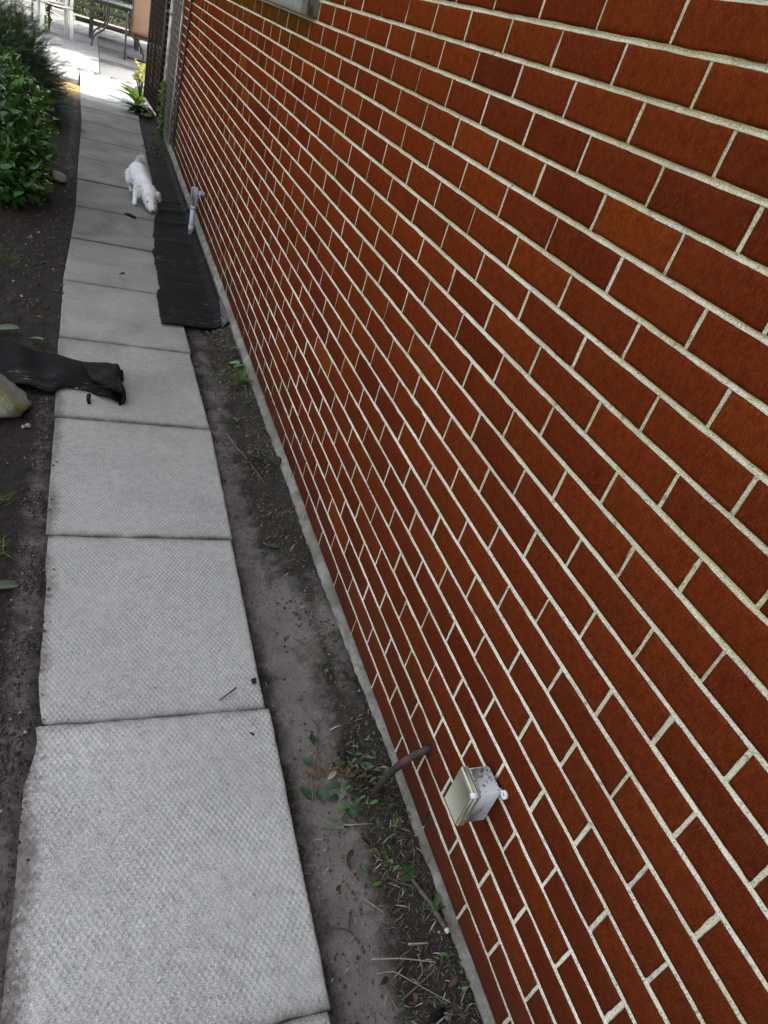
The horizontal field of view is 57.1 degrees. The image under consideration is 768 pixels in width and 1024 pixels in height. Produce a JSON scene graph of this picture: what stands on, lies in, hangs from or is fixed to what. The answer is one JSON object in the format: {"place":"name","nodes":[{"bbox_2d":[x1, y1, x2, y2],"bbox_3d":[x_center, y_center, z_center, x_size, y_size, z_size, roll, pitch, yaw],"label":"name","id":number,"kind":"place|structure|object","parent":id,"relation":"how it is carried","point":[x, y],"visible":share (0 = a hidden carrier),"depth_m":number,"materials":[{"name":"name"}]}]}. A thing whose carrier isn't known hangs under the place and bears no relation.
{"place":"outdoors","nodes":[
{"label":"outdoors","id":0,"kind":"place"},
{"bbox_2d":[0,0,160,104],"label":"patio","id":1,"kind":"structure","parent":0,"point":[79,52],"depth_m":11.11,"materials":[{"name":"concrete"}]},
{"bbox_2d":[15,0,49,32],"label":"iron railing","id":2,"kind":"object","parent":1,"relation":"on","point":[35,11],"visible":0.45,"depth_m":11.96,"materials":[{"name":"metal"}]},
{"bbox_2d":[44,3,53,31],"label":"creeper vine","id":3,"kind":"object","parent":2,"relation":"attached to","point":[47,9],"visible":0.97,"depth_m":11.39,"materials":[{"name":"green plant"}]},
{"bbox_2d":[35,0,73,40],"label":"plastic chair","id":4,"kind":"object","parent":1,"relation":"on","point":[40,7],"visible":0.99,"depth_m":11.37,"materials":[{"name":"white plastic"}]},
{"bbox_2d":[74,0,147,51],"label":"wooden bench","id":5,"kind":"object","parent":1,"relation":"on","point":[90,21],"visible":0.38,"depth_m":12.47,"materials":[{"name":"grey wood"}]},
{"bbox_2d":[91,0,143,59],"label":"glass table","id":6,"kind":"object","parent":1,"relation":"on","point":[128,7],"visible":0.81,"depth_m":11.82,"materials":[{"name":"grey metal"}]},
{"bbox_2d":[124,0,159,62],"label":"sling chair","id":7,"kind":"object","parent":1,"relation":"on","point":[139,17],"visible":0.48,"depth_m":11.46,"materials":[{"name":"beige fabric"}]},
{"bbox_2d":[0,71,330,1023],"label":"path","id":8,"kind":"structure","parent":0,"point":[160,877],"depth_m":1.75,"materials":[{"name":"grey concrete"}]},
{"bbox_2d":[0,339,125,405],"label":"rubber offcut","id":9,"kind":"object","parent":8,"relation":"on","point":[51,373],"visible":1,"depth_m":2.90,"materials":[{"name":"black rubber"}]},
{"bbox_2d":[124,213,136,217],"bbox_3d":[-1.762,-2.068,4.925,0.090,0.006,0.046,29,34,15],"label":"rubber scrap","id":10,"kind":"object","parent":8,"relation":"on","point":[130,215],"visible":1,"depth_m":4.92,"materials":[{"name":"black rubber"}]},
{"bbox_2d":[124,154,161,212],"bbox_3d":[-1.792,-2.453,5.246,0.200,0.271,0.683,-2,38,-29],"label":"dog","id":11,"kind":"object","parent":8,"relation":"on","point":[137,175],"visible":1,"depth_m":5.16},
{"bbox_2d":[219,687,236,700],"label":"twig","id":12,"kind":"object","parent":8,"relation":"on","point":[232,690],"visible":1,"depth_m":1.87,"materials":[{"name":"wood"}]},
{"bbox_2d":[0,0,483,1023],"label":"ground","id":13,"kind":"structure","parent":0,"point":[274,670],"depth_m":1.96,"materials":[{"name":"soil"}]},
{"bbox_2d":[0,535,13,559],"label":"grass tuft","id":14,"kind":"object","parent":13,"relation":"on","point":[4,545],"visible":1,"depth_m":2.02,"materials":[{"name":"green plant"}]},
{"bbox_2d":[0,491,16,505],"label":"grass tuft","id":15,"kind":"object","parent":13,"relation":"on","point":[1,499],"visible":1,"depth_m":2.20,"materials":[{"name":"green plant"}]},
{"bbox_2d":[0,580,18,588],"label":"fallen leaf","id":16,"kind":"object","parent":13,"relation":"on","point":[4,584],"visible":1,"depth_m":1.94,"materials":[{"name":"green plant"}]},
{"bbox_2d":[0,324,18,329],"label":"fallen leaf","id":17,"kind":"object","parent":13,"relation":"on","point":[6,326],"visible":1,"depth_m":3.06,"materials":[{"name":"green plant"}]},
{"bbox_2d":[0,374,31,417],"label":"stone","id":18,"kind":"object","parent":13,"relation":"on","point":[15,402],"visible":1,"depth_m":2.58,"materials":[{"name":"beige stone"}]},
{"bbox_2d":[0,248,34,266],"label":"grass tuft","id":19,"kind":"object","parent":13,"relation":"on","point":[13,258],"visible":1,"depth_m":3.67,"materials":[{"name":"green plant"}]},
{"bbox_2d":[0,45,58,209],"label":"broadleaf shrub","id":20,"kind":"object","parent":13,"relation":"on","point":[24,143],"visible":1,"depth_m":4.36,"materials":[{"name":"green plant"}]},
{"bbox_2d":[0,0,76,125],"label":"conifer shrub","id":21,"kind":"object","parent":13,"relation":"on","point":[34,57],"visible":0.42,"depth_m":6.21,"materials":[{"name":"green plant"}]},
{"bbox_2d":[46,170,66,182],"bbox_3d":[-2.368,-2.430,5.095,0.141,0.062,0.166,2,36,-24],"label":"stone","id":22,"kind":"object","parent":13,"relation":"on","point":[59,177],"visible":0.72,"depth_m":5.07,"materials":[{"name":"grey stone"}]},
{"bbox_2d":[33,0,89,15],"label":"garden bush","id":23,"kind":"object","parent":13,"relation":"on","point":[76,11],"visible":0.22,"depth_m":14.74,"materials":[{"name":"green plant"}]},
{"bbox_2d":[7,0,145,41],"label":"garden kerb","id":24,"kind":"structure","parent":13,"relation":"on","point":[57,12],"depth_m":13.88,"materials":[{"name":"grey concrete"}]},
{"bbox_2d":[52,3,125,25],"bbox_3d":[-5.635,-10.354,14.304,5.892,0.970,0.014,2,36,-24],"label":"wire garden fence","id":25,"kind":"object","parent":13,"relation":"on","point":[96,16],"visible":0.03,"depth_m":14.37,"materials":[{"name":"metal"}]},
{"bbox_2d":[69,0,125,26],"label":"garden bush","id":26,"kind":"object","parent":13,"relation":"on","point":[100,6],"visible":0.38,"depth_m":14.88,"materials":[{"name":"green plant"}]},
{"bbox_2d":[110,0,131,28],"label":"garden bush","id":27,"kind":"object","parent":13,"relation":"on","point":[121,13],"visible":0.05,"depth_m":15.12,"materials":[{"name":"green plant"}]},
{"bbox_2d":[114,58,145,104],"bbox_3d":[-2.812,-5.065,8.375,0.765,0.478,0.692,2,36,-24],"label":"flowering plant","id":28,"kind":"object","parent":13,"relation":"on","point":[135,95],"visible":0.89,"depth_m":8.30,"materials":[{"name":"yellow plant"}]},
{"bbox_2d":[119,101,153,115],"bbox_3d":[-2.777,-4.585,8.034,0.464,0.118,0.446,26,33,10],"label":"leafy plant","id":29,"kind":"object","parent":13,"relation":"on","point":[140,109],"visible":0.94,"depth_m":7.97,"materials":[{"name":"green plant"}]},
{"bbox_2d":[142,133,167,159],"bbox_3d":[-2.196,-3.560,6.886,0.346,0.065,1.059,2,36,-24],"label":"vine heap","id":30,"kind":"object","parent":13,"relation":"on","point":[156,145],"visible":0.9,"depth_m":6.80,"materials":[{"name":"green plant"}]},
{"bbox_2d":[154,79,169,138],"bbox_3d":[-2.208,-4.035,7.122,0.176,0.577,0.222,2,36,-24],"label":"climbing ivy","id":31,"kind":"object","parent":13,"relation":"on","point":[161,109],"visible":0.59,"depth_m":7.08,"materials":[{"name":"green plant"}]},
{"bbox_2d":[158,0,175,136],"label":"fence post","id":32,"kind":"object","parent":13,"relation":"on","point":[170,11],"visible":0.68,"depth_m":6.85,"materials":[{"name":"metal"}]},
{"bbox_2d":[143,0,168,117],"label":"chain link gate","id":33,"kind":"structure","parent":32,"relation":"attached to","point":[158,14],"depth_m":7.35,"materials":[{"name":"metal"}]},
{"bbox_2d":[162,0,183,144],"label":"wire fence panel","id":34,"kind":"object","parent":32,"relation":"attached to","point":[176,57],"visible":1,"depth_m":6.66,"materials":[{"name":"metal"}]},
{"bbox_2d":[145,152,223,328],"bbox_3d":[-1.584,-2.177,5.129,0.340,0.056,3.978,2,36,-24],"label":"rubber sheet","id":35,"kind":"object","parent":13,"relation":"on","point":[186,294],"visible":0.96,"depth_m":4.40,"materials":[{"name":"black rubber"}]},
{"bbox_2d":[219,299,228,326],"bbox_3d":[-0.883,-1.092,3.869,0.050,0.037,0.335,2,36,-24],"label":"plastic scrap","id":36,"kind":"object","parent":35,"relation":"on","point":[223,312],"visible":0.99,"depth_m":3.85,"materials":[{"name":"grey plastic"}]},
{"bbox_2d":[228,350,238,357],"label":"fallen leaf","id":37,"kind":"object","parent":13,"relation":"on","point":[233,353],"visible":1,"depth_m":3.46,"materials":[{"name":"brown plant"}]},
{"bbox_2d":[220,365,254,383],"bbox_3d":[-0.684,-0.626,3.249,0.165,0.063,0.173,-4,39,-31],"label":"ferny weed","id":38,"kind":"object","parent":13,"relation":"on","point":[240,380],"visible":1,"depth_m":3.26,"materials":[{"name":"green plant"}]},
{"bbox_2d":[242,397,251,403],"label":"fallen leaf","id":39,"kind":"object","parent":13,"relation":"on","point":[245,400],"visible":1,"depth_m":3.12,"materials":[{"name":"green plant"}]},
{"bbox_2d":[267,456,281,465],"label":"fallen leaf","id":40,"kind":"object","parent":13,"relation":"on","point":[275,460],"visible":1,"depth_m":2.76,"materials":[{"name":"brown plant"}]},
{"bbox_2d":[300,787,311,799],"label":"fallen leaf","id":41,"kind":"object","parent":13,"relation":"on","point":[307,792],"visible":1,"depth_m":1.70,"materials":[{"name":"green plant"}]},
{"bbox_2d":[302,758,312,764],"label":"fallen leaf","id":42,"kind":"object","parent":13,"relation":"on","point":[308,761],"visible":1,"depth_m":1.77,"materials":[{"name":"green plant"}]},
{"bbox_2d":[305,769,314,776],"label":"fallen leaf","id":43,"kind":"object","parent":13,"relation":"on","point":[308,771],"visible":1,"depth_m":1.74,"materials":[{"name":"brown plant"}]},
{"bbox_2d":[299,704,323,800],"bbox_3d":[-0.170,0.599,1.796,0.060,0.020,0.287,6,35,-19],"label":"forked twig","id":44,"kind":"object","parent":13,"relation":"on","point":[316,755],"visible":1,"depth_m":1.77,"materials":[{"name":"wood"}]},
{"bbox_2d":[310,734,316,743],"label":"fallen leaf","id":45,"kind":"object","parent":13,"relation":"on","point":[313,739],"visible":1,"depth_m":1.81,"materials":[{"name":"green plant"}]},
{"bbox_2d":[316,769,325,776],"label":"fallen leaf","id":46,"kind":"object","parent":13,"relation":"on","point":[321,772],"visible":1,"depth_m":1.74,"materials":[{"name":"brown plant"}]},
{"bbox_2d":[316,788,326,800],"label":"fallen leaf","id":47,"kind":"object","parent":13,"relation":"on","point":[323,792],"visible":1,"depth_m":1.70,"materials":[{"name":"green plant"}]},
{"bbox_2d":[327,770,336,779],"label":"fallen leaf","id":48,"kind":"object","parent":13,"relation":"on","point":[332,774],"visible":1,"depth_m":1.73,"materials":[{"name":"beige plant"}]},
{"bbox_2d":[325,782,340,788],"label":"fallen leaf","id":49,"kind":"object","parent":13,"relation":"on","point":[331,784],"visible":1,"depth_m":1.71,"materials":[{"name":"green plant"}]},
{"bbox_2d":[328,794,338,801],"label":"fallen leaf","id":50,"kind":"object","parent":13,"relation":"on","point":[333,797],"visible":1,"depth_m":1.69,"materials":[{"name":"green plant"}]},
{"bbox_2d":[189,330,480,1023],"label":"straw litter","id":51,"kind":"object","parent":13,"relation":"on","point":[406,884],"visible":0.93,"depth_m":1.60,"materials":[{"name":"brown plant"}]},
{"bbox_2d":[209,332,467,1012],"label":"green clippings","id":52,"kind":"object","parent":13,"relation":"on","point":[442,954],"visible":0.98,"depth_m":1.66,"materials":[{"name":"green plant"}]},
{"bbox_2d":[212,336,470,1013],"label":"dead leaf litter","id":53,"kind":"object","parent":13,"relation":"on","point":[453,979],"visible":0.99,"depth_m":1.66,"materials":[{"name":"brown plant"}]},
{"bbox_2d":[324,925,359,943],"bbox_3d":[-0.085,0.874,1.469,0.082,0.018,0.016,25,33,9],"label":"twig","id":54,"kind":"object","parent":13,"relation":"on","point":[333,927],"visible":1,"depth_m":1.47,"materials":[{"name":"wood"}]},
{"bbox_2d":[335,803,350,808],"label":"fallen leaf","id":55,"kind":"object","parent":13,"relation":"on","point":[344,806],"visible":1,"depth_m":1.67,"materials":[{"name":"green plant"}]},
{"bbox_2d":[347,858,351,867],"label":"fallen leaf","id":56,"kind":"object","parent":13,"relation":"on","point":[349,861],"visible":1,"depth_m":1.57,"materials":[{"name":"green plant"}]},
{"bbox_2d":[345,808,354,817],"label":"fallen leaf","id":57,"kind":"object","parent":13,"relation":"on","point":[350,812],"visible":1,"depth_m":1.66,"materials":[{"name":"green plant"}]},
{"bbox_2d":[346,781,356,792],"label":"fallen leaf","id":58,"kind":"object","parent":13,"relation":"on","point":[350,788],"visible":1,"depth_m":1.70,"materials":[{"name":"green plant"}]},
{"bbox_2d":[344,823,372,825],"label":"twig","id":59,"kind":"object","parent":13,"relation":"on","point":[357,824],"visible":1,"depth_m":1.64,"materials":[{"name":"beige wood"}]},
{"bbox_2d":[360,762,371,770],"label":"fallen leaf","id":60,"kind":"object","parent":13,"relation":"on","point":[368,764],"visible":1,"depth_m":1.75,"materials":[{"name":"green plant"}]},
{"bbox_2d":[361,897,383,912],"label":"twig","id":61,"kind":"object","parent":13,"relation":"on","point":[371,904],"visible":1,"depth_m":1.51,"materials":[{"name":"beige wood"}]},
{"bbox_2d":[372,881,381,885],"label":"fallen leaf","id":62,"kind":"object","parent":13,"relation":"on","point":[377,883],"visible":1,"depth_m":1.53,"materials":[{"name":"green plant"}]},
{"bbox_2d":[383,839,389,853],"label":"fallen leaf","id":63,"kind":"object","parent":13,"relation":"on","point":[386,848],"visible":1,"depth_m":1.59,"materials":[{"name":"green plant"}]},
{"bbox_2d":[372,958,435,962],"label":"twig","id":64,"kind":"object","parent":13,"relation":"on","point":[401,958],"visible":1,"depth_m":1.43,"materials":[{"name":"beige wood"}]},
{"bbox_2d":[400,864,417,881],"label":"fallen leaf","id":65,"kind":"object","parent":13,"relation":"on","point":[408,876],"visible":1,"depth_m":1.54,"materials":[{"name":"green plant"}]},
{"bbox_2d":[408,942,427,945],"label":"twig","id":66,"kind":"object","parent":13,"relation":"on","point":[418,943],"visible":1,"depth_m":1.44,"materials":[{"name":"beige wood"}]},
{"bbox_2d":[401,965,435,1000],"bbox_3d":[0.070,0.928,1.389,0.083,0.037,0.007,-16,46,-42],"label":"twig","id":67,"kind":"object","parent":13,"relation":"on","point":[412,990],"visible":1,"depth_m":1.39,"materials":[{"name":"wood"}]},
{"bbox_2d":[377,971,461,1008],"bbox_3d":[0.070,0.932,1.385,0.167,0.061,0.017,26,33,11],"label":"twig","id":68,"kind":"object","parent":13,"relation":"on","point":[415,983],"visible":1,"depth_m":1.39,"materials":[{"name":"beige wood"}]},
{"bbox_2d":[411,878,449,933],"bbox_3d":[0.098,0.828,1.489,0.013,0.023,0.128,-8,42,-35],"label":"cut stick","id":69,"kind":"object","parent":13,"relation":"on","point":[430,902],"visible":1,"depth_m":1.48,"materials":[{"name":"wood"}]},
{"bbox_2d":[419,906,445,909],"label":"twig","id":70,"kind":"object","parent":13,"relation":"on","point":[425,908],"visible":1,"depth_m":1.49,"materials":[{"name":"brown wood"}]},
{"bbox_2d":[427,1007,446,1023],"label":"rubber scrap","id":71,"kind":"object","parent":13,"relation":"on","point":[438,1014],"visible":1,"depth_m":1.34,"materials":[{"name":"black rubber"}]},
{"bbox_2d":[434,892,439,905],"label":"fallen leaf","id":72,"kind":"object","parent":13,"relation":"on","point":[437,900],"visible":1,"depth_m":1.50,"materials":[{"name":"green plant"}]},
{"bbox_2d":[157,0,767,1023],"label":"brick house","id":73,"kind":"structure","parent":13,"relation":"on","point":[491,278],"depth_m":1.27,"materials":[{"name":"red brick"},{"name":"mortar"}]},
{"bbox_2d":[172,0,185,141],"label":"loose cable","id":74,"kind":"object","parent":73,"relation":"attached to","point":[178,68],"visible":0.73,"depth_m":6.32,"materials":[{"name":"black rubber"}]},
{"bbox_2d":[172,0,193,145],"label":"cable conduit","id":75,"kind":"object","parent":73,"relation":"attached to","point":[183,63],"visible":1,"depth_m":6.06,"materials":[{"name":"metal"}]},
{"bbox_2d":[188,186,204,233],"bbox_3d":[-1.301,-2.064,4.867,0.090,0.326,0.048,2,36,-24],"label":"conduit elbow","id":76,"kind":"object","parent":73,"relation":"attached to","point":[195,192],"visible":0.98,"depth_m":4.81,"materials":[{"name":"grey plastic"}]},
{"bbox_2d":[371,745,429,795],"bbox_3d":[0.030,0.632,1.665,0.096,0.270,0.025,13,33,-9],"label":"bent pipe","id":77,"kind":"object","parent":73,"relation":"attached to","point":[397,766],"visible":0.82,"depth_m":1.62,"materials":[{"name":"brown metal"}]},
{"bbox_2d":[445,766,507,825],"bbox_3d":[0.171,0.544,1.358,0.070,0.116,0.090,2,36,-24],"label":"junction box","id":78,"kind":"object","parent":73,"relation":"attached to","point":[472,794],"visible":1,"depth_m":1.33,"materials":[{"name":"grey plastic"}]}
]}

